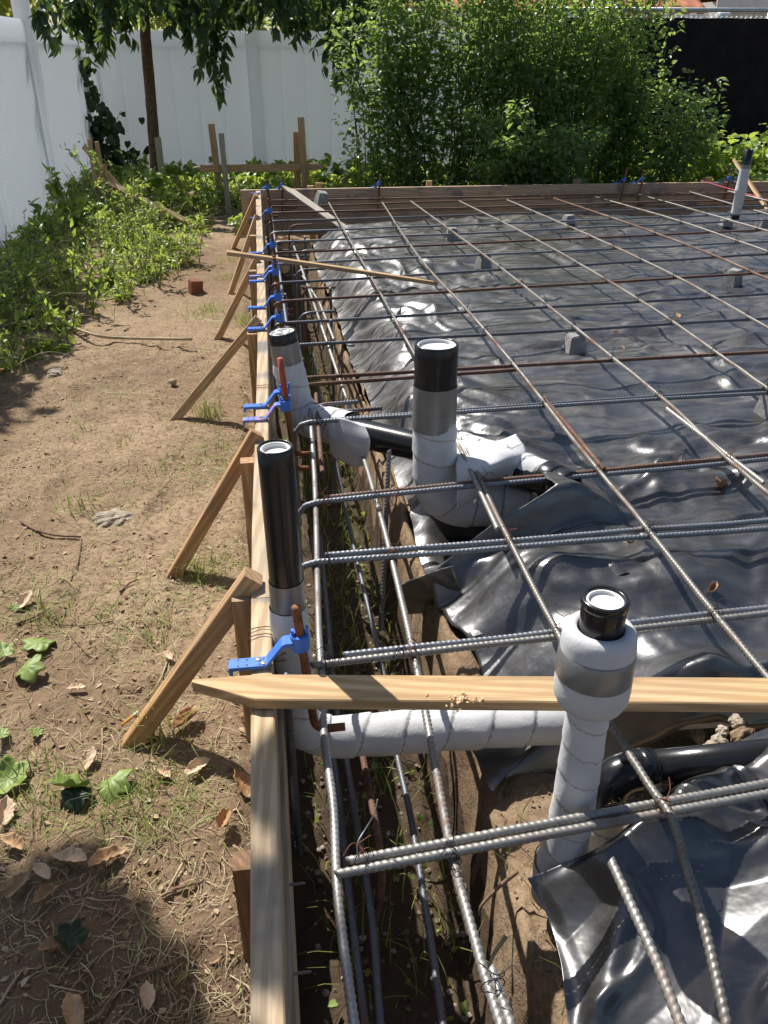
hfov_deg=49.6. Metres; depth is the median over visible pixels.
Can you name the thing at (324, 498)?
tie wire
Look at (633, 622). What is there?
rebar
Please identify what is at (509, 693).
wooden plank
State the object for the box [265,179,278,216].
anchor bolt
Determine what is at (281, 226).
rebar
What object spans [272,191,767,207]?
rebar
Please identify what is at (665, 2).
background tree
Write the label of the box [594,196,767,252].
rebar
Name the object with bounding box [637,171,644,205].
anchor bolt
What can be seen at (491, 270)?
rebar
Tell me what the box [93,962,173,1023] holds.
twig
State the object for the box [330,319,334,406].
rebar
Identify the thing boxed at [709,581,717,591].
dry leaf
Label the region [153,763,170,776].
dry leaf
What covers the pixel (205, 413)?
grass tuft
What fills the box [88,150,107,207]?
weed stalk
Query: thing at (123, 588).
twig
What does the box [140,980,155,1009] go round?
dry leaf
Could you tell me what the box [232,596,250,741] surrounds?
stake
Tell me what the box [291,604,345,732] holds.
anchor bolt
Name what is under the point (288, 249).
rebar
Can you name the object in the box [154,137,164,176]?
stake
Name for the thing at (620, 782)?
drain pipe
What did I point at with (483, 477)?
tie wire
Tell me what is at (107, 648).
grass
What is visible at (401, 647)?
tie wire
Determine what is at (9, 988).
twig
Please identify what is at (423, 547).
rebar
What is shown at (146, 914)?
soil crumbs
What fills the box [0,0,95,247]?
white fence
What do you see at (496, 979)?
tie wire
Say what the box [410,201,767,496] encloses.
rebar
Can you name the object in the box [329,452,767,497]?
rebar
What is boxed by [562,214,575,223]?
dobie block
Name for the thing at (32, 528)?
twig
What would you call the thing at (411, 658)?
tie wire
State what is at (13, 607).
ivy leaf
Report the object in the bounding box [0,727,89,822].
grass tuft
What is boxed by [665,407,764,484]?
rebar
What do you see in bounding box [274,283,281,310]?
anchor bolt
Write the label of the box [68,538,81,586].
twig
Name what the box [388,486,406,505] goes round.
tie wire
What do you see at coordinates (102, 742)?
twig
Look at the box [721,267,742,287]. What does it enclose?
dobie block
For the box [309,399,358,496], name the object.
rebar
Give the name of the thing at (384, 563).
rebar
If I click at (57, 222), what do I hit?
weed stalk
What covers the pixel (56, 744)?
twig
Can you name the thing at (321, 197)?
dobie block
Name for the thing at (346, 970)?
rebar
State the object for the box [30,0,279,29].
sky
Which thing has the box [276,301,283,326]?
anchor bolt
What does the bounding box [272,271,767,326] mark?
rebar
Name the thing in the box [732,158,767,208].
brace
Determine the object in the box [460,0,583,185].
shrub
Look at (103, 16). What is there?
shade tree
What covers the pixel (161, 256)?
weed stalk
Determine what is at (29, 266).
weed stalk
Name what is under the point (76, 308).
fallen stalk
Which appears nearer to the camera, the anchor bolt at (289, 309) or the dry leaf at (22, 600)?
the dry leaf at (22, 600)
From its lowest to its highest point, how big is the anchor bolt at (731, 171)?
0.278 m
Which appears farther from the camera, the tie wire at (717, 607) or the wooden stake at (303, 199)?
the wooden stake at (303, 199)
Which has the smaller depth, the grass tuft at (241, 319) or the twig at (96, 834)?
the twig at (96, 834)
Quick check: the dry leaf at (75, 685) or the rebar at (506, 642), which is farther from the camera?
the dry leaf at (75, 685)
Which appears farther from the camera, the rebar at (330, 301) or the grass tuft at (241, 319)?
the grass tuft at (241, 319)
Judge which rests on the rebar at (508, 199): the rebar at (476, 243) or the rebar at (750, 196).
the rebar at (750, 196)
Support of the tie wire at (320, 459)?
attached to the rebar at (319, 445)
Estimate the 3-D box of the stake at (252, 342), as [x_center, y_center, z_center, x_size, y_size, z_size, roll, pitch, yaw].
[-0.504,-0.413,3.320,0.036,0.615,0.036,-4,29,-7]
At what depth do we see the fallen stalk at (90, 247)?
6.22 m
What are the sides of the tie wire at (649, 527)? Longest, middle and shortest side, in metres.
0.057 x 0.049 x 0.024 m
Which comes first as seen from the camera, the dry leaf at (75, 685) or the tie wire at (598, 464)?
the dry leaf at (75, 685)
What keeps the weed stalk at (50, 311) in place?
on the ground at (534, 989)
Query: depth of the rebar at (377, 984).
1.58 m
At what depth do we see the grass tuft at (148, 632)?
2.12 m
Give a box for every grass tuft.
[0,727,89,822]
[9,585,81,630]
[48,482,101,515]
[67,414,101,438]
[71,740,185,840]
[96,651,246,766]
[108,606,193,669]
[111,428,133,446]
[141,448,195,480]
[165,524,241,584]
[173,433,235,467]
[176,296,230,319]
[179,381,234,421]
[204,270,243,281]
[221,306,251,325]
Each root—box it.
[479,869,518,916]
[488,934,507,968]
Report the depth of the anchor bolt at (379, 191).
6.51 m
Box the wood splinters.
[426,693,482,712]
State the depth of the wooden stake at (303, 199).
6.13 m
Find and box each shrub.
[322,1,410,187]
[361,0,459,186]
[417,0,521,185]
[452,92,610,184]
[460,0,561,184]
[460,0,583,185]
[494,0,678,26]
[516,0,626,183]
[559,0,671,183]
[589,0,686,182]
[622,68,730,182]
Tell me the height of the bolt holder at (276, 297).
0.082 m
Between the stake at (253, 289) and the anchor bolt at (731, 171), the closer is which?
the stake at (253, 289)
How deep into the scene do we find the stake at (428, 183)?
6.66 m
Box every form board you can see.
[240,181,767,213]
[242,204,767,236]
[250,597,288,1023]
[251,191,270,598]
[262,211,299,1023]
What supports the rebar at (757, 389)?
attached to the rebar at (409, 415)
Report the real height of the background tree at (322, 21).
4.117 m
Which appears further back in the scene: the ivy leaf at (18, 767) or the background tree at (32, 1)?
the background tree at (32, 1)
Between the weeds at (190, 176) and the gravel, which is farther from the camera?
the weeds at (190, 176)
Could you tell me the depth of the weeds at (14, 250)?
5.54 m
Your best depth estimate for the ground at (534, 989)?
1.97 m
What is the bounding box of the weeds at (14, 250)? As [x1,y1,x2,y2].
[0,133,240,370]
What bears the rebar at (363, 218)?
on the plastic sheet at (473, 595)
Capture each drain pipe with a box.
[257,439,730,758]
[268,327,581,508]
[412,337,536,527]
[531,585,637,910]
[588,738,767,852]
[730,149,753,219]
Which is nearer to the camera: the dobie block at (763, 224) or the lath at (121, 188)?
the dobie block at (763, 224)
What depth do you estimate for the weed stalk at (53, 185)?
7.49 m
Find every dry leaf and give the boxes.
[0,795,15,825]
[0,832,24,849]
[4,871,30,897]
[15,590,32,607]
[32,862,50,878]
[32,882,55,902]
[37,933,60,949]
[51,845,86,861]
[61,992,84,1023]
[66,683,85,688]
[79,746,95,770]
[88,844,128,865]
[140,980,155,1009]
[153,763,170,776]
[163,651,172,659]
[170,706,199,727]
[184,756,209,773]
[216,806,231,829]
[233,768,250,797]
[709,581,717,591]
[716,477,727,487]
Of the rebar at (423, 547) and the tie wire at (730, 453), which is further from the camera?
the tie wire at (730, 453)
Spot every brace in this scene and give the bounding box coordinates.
[121,566,262,747]
[166,428,262,577]
[168,315,261,421]
[214,259,259,339]
[227,214,259,294]
[231,193,258,248]
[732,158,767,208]
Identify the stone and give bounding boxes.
[46,368,62,377]
[168,378,176,385]
[690,729,704,744]
[706,734,728,743]
[715,724,729,738]
[728,713,744,729]
[729,726,755,741]
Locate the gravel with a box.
[301,564,662,1023]
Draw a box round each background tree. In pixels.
[0,0,193,29]
[1,0,58,21]
[91,0,327,57]
[255,0,343,30]
[416,0,682,30]
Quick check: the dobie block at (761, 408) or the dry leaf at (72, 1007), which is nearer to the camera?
the dry leaf at (72, 1007)
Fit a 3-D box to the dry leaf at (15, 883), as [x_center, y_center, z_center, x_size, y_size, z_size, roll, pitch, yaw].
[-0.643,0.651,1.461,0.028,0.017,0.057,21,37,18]
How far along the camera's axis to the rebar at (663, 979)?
1.05 m
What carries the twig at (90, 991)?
on the ground at (534, 989)
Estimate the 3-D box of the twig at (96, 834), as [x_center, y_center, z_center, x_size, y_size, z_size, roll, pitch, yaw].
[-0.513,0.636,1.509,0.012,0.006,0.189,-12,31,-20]
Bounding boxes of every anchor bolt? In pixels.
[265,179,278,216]
[267,198,282,244]
[270,233,288,284]
[272,255,292,310]
[272,258,293,316]
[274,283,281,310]
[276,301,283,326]
[277,357,311,470]
[281,176,287,211]
[285,374,310,456]
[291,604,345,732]
[377,175,380,208]
[619,167,627,205]
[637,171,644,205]
[723,168,732,203]
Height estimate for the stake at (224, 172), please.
0.875 m
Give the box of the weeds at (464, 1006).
[282,420,468,1020]
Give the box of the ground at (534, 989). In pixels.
[0,71,762,1023]
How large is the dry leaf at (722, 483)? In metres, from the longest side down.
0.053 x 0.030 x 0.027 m
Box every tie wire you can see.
[315,451,330,469]
[315,639,338,671]
[316,486,330,507]
[324,540,333,567]
[343,835,372,865]
[367,482,382,504]
[386,540,406,561]
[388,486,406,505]
[389,637,418,661]
[408,632,422,662]
[437,831,466,871]
[476,466,495,484]
[479,962,520,992]
[497,526,517,546]
[549,611,571,634]
[590,455,606,472]
[640,515,660,532]
[655,777,671,817]
[675,444,694,460]
[707,596,734,620]
[721,446,742,462]
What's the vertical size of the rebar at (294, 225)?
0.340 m
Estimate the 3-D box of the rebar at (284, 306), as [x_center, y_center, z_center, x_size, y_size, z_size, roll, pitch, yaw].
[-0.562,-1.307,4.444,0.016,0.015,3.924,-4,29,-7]
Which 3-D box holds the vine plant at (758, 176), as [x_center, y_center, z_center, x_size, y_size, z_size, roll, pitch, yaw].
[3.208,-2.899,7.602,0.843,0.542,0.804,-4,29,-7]
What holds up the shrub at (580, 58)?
on the ground at (534, 989)
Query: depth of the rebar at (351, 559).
1.90 m
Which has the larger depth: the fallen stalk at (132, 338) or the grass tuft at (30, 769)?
the fallen stalk at (132, 338)
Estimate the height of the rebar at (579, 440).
0.016 m
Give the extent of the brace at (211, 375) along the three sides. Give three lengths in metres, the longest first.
0.575 x 0.034 x 0.034 m
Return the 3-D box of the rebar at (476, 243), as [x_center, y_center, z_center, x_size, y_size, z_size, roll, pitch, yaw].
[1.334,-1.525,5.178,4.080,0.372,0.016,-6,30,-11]
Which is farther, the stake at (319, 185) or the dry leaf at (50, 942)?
the stake at (319, 185)
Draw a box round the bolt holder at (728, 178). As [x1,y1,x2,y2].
[717,175,730,181]
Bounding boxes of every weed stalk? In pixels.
[11,240,56,303]
[30,222,70,299]
[31,279,64,343]
[42,162,74,207]
[45,201,73,248]
[54,218,81,297]
[60,142,99,200]
[72,234,111,303]
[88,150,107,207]
[115,253,132,305]
[120,176,139,222]
[144,238,172,287]
[149,177,170,205]
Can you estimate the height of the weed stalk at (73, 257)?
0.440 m
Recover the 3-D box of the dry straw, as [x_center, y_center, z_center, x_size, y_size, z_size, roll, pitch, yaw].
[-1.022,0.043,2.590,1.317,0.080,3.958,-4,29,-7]
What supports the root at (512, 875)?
on the ground at (534, 989)
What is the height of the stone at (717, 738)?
0.036 m
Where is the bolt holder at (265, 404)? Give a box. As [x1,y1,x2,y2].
[243,382,289,411]
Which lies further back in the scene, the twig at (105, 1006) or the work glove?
the work glove
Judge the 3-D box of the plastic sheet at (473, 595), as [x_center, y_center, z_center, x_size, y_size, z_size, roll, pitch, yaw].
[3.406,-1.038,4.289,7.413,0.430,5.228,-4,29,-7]
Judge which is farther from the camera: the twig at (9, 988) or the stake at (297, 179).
the stake at (297, 179)
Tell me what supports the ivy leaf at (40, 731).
on the ground at (534, 989)
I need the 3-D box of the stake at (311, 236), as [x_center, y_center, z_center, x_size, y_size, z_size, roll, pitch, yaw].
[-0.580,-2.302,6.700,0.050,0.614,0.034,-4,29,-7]
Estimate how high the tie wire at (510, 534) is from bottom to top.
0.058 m
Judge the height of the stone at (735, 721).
0.027 m
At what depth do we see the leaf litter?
1.72 m
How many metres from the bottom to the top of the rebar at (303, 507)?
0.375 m
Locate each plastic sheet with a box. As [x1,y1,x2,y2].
[311,209,767,790]
[527,728,767,1023]
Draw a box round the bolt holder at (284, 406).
[243,395,290,425]
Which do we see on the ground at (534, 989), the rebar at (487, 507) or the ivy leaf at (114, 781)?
the ivy leaf at (114, 781)
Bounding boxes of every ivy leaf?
[0,642,14,657]
[0,727,9,738]
[0,754,30,793]
[9,603,18,611]
[14,654,45,682]
[21,637,55,651]
[29,726,43,736]
[48,770,89,786]
[53,918,88,950]
[61,783,91,814]
[97,769,132,803]
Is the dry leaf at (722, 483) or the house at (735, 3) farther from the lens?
the house at (735, 3)
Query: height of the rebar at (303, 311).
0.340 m
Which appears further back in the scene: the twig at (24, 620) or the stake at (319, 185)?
the stake at (319, 185)
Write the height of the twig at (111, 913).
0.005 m
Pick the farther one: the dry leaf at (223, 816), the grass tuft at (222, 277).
the grass tuft at (222, 277)
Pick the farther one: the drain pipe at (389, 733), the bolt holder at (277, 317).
the bolt holder at (277, 317)
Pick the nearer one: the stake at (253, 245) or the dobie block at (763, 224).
the stake at (253, 245)
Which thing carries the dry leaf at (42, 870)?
on the ground at (534, 989)
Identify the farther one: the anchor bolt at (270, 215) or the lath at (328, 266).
the anchor bolt at (270, 215)
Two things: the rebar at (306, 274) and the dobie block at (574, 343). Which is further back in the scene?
the rebar at (306, 274)
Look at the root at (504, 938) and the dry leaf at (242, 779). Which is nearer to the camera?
the root at (504, 938)
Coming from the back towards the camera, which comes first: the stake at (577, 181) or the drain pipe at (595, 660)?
the stake at (577, 181)
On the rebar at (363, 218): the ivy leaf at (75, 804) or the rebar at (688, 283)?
the rebar at (688, 283)
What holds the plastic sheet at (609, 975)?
on the ground at (534, 989)
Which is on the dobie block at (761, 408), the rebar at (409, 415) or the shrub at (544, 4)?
the rebar at (409, 415)
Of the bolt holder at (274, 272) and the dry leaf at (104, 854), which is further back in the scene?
the bolt holder at (274, 272)
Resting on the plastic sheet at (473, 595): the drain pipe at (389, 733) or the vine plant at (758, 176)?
the drain pipe at (389, 733)
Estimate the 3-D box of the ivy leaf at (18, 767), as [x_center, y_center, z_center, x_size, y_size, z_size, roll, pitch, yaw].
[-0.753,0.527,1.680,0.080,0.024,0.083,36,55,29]
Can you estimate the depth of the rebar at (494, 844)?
1.20 m
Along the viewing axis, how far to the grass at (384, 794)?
2.01 m
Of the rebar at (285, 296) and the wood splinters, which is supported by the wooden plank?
the wood splinters
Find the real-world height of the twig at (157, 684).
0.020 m
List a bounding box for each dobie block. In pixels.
[314,190,328,204]
[446,227,457,240]
[474,253,491,268]
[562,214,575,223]
[563,332,585,354]
[718,218,732,226]
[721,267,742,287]
[752,221,767,228]
[753,395,767,418]
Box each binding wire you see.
[248,626,272,657]
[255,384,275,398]
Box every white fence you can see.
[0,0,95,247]
[85,8,730,174]
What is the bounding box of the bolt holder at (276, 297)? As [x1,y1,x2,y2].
[248,290,281,311]
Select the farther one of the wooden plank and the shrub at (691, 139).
the shrub at (691, 139)
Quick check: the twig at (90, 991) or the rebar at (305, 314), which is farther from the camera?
the rebar at (305, 314)
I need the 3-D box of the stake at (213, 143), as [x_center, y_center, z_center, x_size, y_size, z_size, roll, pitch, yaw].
[-1.579,-3.211,7.893,0.062,0.856,0.025,-6,29,-6]
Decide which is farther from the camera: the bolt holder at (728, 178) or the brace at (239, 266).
the bolt holder at (728, 178)
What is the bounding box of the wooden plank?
[192,674,767,711]
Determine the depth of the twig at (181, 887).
1.47 m
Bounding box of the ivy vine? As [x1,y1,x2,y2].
[75,44,148,167]
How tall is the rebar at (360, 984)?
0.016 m
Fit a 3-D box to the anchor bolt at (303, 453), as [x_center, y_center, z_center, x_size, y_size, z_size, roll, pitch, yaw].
[-0.265,-0.296,2.515,0.084,0.283,0.016,-4,29,-7]
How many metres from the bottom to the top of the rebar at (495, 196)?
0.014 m
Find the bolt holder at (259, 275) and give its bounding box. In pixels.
[249,260,277,279]
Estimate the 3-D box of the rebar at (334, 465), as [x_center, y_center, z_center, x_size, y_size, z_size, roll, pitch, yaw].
[-0.087,-0.182,2.736,0.171,0.341,0.017,-6,29,-10]
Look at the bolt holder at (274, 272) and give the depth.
3.83 m
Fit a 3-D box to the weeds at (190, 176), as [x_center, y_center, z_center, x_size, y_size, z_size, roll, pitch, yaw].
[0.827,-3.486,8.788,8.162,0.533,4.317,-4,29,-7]
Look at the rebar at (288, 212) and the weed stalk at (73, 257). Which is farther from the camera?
the rebar at (288, 212)
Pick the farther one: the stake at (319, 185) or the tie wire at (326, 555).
the stake at (319, 185)
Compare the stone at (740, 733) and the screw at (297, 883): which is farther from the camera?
the stone at (740, 733)
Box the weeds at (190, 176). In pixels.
[28,151,766,233]
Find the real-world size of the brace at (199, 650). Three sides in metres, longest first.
0.515 x 0.040 x 0.040 m
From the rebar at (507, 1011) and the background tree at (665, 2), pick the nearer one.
the rebar at (507, 1011)
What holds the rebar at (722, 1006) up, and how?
attached to the rebar at (303, 507)
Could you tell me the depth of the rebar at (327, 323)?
3.62 m
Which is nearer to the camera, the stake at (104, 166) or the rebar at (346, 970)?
the rebar at (346, 970)
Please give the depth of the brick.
5.17 m
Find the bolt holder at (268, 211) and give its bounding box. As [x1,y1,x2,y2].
[250,206,271,220]
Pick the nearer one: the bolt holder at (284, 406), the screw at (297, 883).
the screw at (297, 883)
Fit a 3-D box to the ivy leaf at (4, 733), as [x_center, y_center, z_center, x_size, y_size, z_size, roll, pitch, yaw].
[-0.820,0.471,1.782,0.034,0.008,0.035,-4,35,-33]
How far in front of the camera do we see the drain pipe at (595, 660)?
1.13 m
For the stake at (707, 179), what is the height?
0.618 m
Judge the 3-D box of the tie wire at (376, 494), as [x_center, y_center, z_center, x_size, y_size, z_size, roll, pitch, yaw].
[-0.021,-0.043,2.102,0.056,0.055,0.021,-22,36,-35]
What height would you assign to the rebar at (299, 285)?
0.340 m
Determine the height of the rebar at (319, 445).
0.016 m
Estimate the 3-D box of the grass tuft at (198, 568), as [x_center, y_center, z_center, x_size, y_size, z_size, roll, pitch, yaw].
[-0.511,0.112,2.386,0.244,0.108,0.299,3,29,5]
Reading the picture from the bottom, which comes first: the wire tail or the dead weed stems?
the wire tail
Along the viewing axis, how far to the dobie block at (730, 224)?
5.70 m
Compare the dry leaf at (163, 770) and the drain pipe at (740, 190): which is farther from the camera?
the drain pipe at (740, 190)
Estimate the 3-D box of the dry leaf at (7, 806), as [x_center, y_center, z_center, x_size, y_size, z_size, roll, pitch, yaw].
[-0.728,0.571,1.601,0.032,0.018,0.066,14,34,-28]
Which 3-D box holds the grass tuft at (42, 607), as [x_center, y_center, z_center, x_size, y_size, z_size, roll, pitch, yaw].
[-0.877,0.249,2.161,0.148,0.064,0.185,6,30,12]
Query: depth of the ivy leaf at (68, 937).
1.36 m
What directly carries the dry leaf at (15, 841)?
on the ground at (534, 989)
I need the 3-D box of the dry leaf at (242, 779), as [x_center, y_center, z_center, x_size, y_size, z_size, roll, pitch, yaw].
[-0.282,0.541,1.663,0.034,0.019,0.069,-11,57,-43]
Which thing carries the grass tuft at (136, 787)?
on the ground at (534, 989)
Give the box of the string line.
[701,180,767,199]
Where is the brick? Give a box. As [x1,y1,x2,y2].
[188,279,202,294]
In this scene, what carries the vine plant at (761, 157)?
on the ground at (534, 989)
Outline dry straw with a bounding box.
[0,335,251,1023]
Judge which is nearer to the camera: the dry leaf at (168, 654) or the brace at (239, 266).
the dry leaf at (168, 654)
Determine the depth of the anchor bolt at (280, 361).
2.40 m
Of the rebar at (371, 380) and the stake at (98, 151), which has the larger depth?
the stake at (98, 151)
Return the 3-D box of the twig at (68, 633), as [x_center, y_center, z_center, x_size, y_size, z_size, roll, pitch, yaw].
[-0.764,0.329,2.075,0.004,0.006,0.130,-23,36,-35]
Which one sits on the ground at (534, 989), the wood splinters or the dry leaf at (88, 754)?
the dry leaf at (88, 754)
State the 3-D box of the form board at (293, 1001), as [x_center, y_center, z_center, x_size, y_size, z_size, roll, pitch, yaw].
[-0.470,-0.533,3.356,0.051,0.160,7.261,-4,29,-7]
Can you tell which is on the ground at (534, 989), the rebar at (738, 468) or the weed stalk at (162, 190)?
the weed stalk at (162, 190)
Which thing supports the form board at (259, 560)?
on the form board at (293, 1001)
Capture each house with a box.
[340,0,708,30]
[665,0,767,17]
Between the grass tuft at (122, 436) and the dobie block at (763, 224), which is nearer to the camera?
the grass tuft at (122, 436)
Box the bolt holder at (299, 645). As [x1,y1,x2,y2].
[229,625,309,675]
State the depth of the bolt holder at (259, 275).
3.92 m
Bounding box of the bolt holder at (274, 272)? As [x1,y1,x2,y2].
[249,265,278,284]
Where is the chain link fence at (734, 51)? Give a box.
[538,7,767,165]
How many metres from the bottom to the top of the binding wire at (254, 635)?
0.135 m
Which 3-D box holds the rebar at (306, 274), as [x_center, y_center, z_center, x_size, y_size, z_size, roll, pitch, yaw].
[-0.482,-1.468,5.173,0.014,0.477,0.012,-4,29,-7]
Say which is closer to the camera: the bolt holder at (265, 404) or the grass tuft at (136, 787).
the grass tuft at (136, 787)
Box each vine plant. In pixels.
[660,122,750,180]
[696,161,767,181]
[724,123,767,174]
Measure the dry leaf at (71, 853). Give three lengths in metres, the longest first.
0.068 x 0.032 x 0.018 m
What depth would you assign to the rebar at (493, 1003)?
1.29 m
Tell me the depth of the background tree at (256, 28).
13.98 m
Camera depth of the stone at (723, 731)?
1.50 m
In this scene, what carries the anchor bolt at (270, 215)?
attached to the bolt holder at (268, 211)
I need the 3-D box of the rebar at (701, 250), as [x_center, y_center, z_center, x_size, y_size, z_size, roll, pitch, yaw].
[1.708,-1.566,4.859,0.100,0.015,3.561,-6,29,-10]
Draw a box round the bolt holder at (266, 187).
[251,183,268,195]
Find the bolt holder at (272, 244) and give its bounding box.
[250,239,275,253]
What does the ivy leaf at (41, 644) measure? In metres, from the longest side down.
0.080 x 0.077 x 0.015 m
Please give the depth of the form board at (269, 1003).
1.10 m
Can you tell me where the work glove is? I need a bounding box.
[91,507,136,527]
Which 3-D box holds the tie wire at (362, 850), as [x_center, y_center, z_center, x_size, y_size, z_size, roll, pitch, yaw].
[-0.033,0.476,1.151,0.023,0.058,0.048,20,34,31]
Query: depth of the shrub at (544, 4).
7.74 m
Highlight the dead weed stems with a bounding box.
[0,177,242,370]
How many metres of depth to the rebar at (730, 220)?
5.76 m
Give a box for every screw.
[289,881,304,885]
[293,970,311,975]
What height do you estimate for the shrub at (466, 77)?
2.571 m
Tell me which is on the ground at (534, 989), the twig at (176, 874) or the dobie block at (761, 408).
the twig at (176, 874)
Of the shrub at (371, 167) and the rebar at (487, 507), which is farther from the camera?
the shrub at (371, 167)
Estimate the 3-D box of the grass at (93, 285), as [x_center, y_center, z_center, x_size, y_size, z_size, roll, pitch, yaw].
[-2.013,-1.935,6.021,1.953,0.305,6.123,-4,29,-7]
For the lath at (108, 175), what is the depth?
7.27 m
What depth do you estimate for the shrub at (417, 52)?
7.28 m
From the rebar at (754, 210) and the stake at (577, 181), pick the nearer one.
the rebar at (754, 210)
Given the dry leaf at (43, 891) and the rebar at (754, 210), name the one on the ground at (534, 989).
the dry leaf at (43, 891)
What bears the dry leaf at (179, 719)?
on the ground at (534, 989)
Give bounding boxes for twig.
[0,967,23,1004]
[15,607,49,624]
[20,520,80,537]
[47,729,66,774]
[51,620,112,625]
[67,631,88,655]
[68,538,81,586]
[81,979,102,1008]
[92,823,105,907]
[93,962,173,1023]
[101,728,102,759]
[103,908,131,920]
[111,865,136,901]
[119,578,137,592]
[136,662,167,704]
[161,881,200,896]
[166,862,183,890]
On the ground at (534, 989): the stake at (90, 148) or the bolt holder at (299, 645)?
the stake at (90, 148)
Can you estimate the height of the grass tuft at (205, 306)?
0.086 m
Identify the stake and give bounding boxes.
[83,163,107,211]
[87,139,100,209]
[94,141,109,197]
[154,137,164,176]
[208,124,224,211]
[218,133,230,213]
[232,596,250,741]
[232,849,250,961]
[240,457,253,568]
[247,331,256,424]
[249,270,256,331]
[250,235,256,273]
[282,185,345,228]
[293,132,300,188]
[297,117,307,188]
[307,185,315,239]
[316,182,322,238]
[426,180,431,185]
[573,178,580,183]
[704,177,712,181]
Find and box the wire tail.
[356,799,377,859]
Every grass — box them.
[0,191,235,382]
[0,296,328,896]
[0,343,250,1021]
[277,341,487,1013]
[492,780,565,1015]
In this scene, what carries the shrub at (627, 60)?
on the ground at (534, 989)
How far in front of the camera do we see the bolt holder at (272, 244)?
4.37 m
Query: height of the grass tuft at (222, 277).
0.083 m
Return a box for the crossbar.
[200,163,325,172]
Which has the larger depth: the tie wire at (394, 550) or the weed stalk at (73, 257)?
the weed stalk at (73, 257)
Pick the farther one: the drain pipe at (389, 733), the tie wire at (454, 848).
the drain pipe at (389, 733)
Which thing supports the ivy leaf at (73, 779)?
on the ground at (534, 989)
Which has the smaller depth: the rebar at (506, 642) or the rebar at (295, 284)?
the rebar at (506, 642)
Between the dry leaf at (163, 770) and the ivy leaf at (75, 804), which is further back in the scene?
the dry leaf at (163, 770)
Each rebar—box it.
[266,205,767,261]
[267,240,767,306]
[268,212,767,255]
[269,229,767,306]
[269,253,767,329]
[270,219,767,302]
[271,191,767,201]
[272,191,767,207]
[272,199,761,213]
[272,216,288,326]
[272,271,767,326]
[272,292,767,401]
[277,249,303,250]
[278,255,309,256]
[283,672,302,856]
[284,293,287,319]
[288,223,312,275]
[290,242,309,297]
[293,245,505,1023]
[294,268,325,332]
[294,391,767,525]
[297,248,325,307]
[298,310,334,353]
[298,457,767,576]
[299,317,767,346]
[302,275,335,340]
[302,286,335,355]
[302,525,767,570]
[304,236,308,311]
[307,350,767,379]
[308,389,359,1023]
[309,368,516,385]
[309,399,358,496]
[310,610,767,668]
[311,534,369,1023]
[312,353,446,1023]
[314,392,324,474]
[319,534,384,1023]
[325,518,767,557]
[328,202,731,1023]
[329,287,332,318]
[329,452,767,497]
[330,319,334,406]
[331,406,382,504]
[333,387,765,417]
[334,789,767,878]
[342,605,767,657]
[345,778,767,865]
[359,756,385,926]
[378,449,390,631]
[382,202,767,677]
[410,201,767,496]
[456,438,499,531]
[459,200,767,390]
[489,963,515,1023]
[506,199,767,328]
[542,395,605,471]
[553,198,767,279]
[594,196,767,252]
[608,856,685,1023]
[638,194,767,231]
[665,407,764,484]
[689,191,767,214]
[727,191,767,201]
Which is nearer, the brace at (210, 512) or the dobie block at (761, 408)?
the brace at (210, 512)
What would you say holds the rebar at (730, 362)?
on the rebar at (363, 218)
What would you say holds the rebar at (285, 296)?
on the ground at (534, 989)
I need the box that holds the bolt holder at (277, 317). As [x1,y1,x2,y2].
[248,309,283,332]
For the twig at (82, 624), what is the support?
on the ground at (534, 989)
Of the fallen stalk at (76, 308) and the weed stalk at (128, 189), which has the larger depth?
the weed stalk at (128, 189)
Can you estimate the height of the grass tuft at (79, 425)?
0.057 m
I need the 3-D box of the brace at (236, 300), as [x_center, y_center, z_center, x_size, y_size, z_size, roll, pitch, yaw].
[-0.758,-1.074,4.255,0.034,0.500,0.034,25,9,-21]
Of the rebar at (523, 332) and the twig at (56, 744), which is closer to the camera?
the twig at (56, 744)
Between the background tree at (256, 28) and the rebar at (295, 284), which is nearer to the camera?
the rebar at (295, 284)
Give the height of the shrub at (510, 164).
1.121 m
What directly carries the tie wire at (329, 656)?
attached to the rebar at (506, 642)
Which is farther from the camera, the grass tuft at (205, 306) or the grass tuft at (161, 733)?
the grass tuft at (205, 306)
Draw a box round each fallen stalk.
[1,307,78,326]
[60,322,192,340]
[64,242,116,255]
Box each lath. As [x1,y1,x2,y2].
[82,145,140,212]
[102,177,211,230]
[226,250,437,285]
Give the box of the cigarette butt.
[120,711,138,726]
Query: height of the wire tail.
0.071 m
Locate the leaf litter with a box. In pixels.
[0,339,250,1023]
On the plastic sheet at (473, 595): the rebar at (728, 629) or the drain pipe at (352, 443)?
the drain pipe at (352, 443)
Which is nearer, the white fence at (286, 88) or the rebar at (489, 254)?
the rebar at (489, 254)
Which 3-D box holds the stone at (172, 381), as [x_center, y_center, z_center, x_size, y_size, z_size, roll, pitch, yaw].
[-0.941,-0.580,3.711,0.038,0.037,0.035,11,31,19]
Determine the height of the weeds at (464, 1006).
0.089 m
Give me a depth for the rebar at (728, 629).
2.03 m
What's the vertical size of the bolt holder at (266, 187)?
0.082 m
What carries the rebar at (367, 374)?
on the plastic sheet at (473, 595)
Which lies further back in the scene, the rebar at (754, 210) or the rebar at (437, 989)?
the rebar at (754, 210)
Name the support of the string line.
attached to the form board at (478, 190)
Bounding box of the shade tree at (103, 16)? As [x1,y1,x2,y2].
[0,0,457,172]
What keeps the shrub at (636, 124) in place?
on the ground at (534, 989)
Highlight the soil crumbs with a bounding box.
[0,323,249,1023]
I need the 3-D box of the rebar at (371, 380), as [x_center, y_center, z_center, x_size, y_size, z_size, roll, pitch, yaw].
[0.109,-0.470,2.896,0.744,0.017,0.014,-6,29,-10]

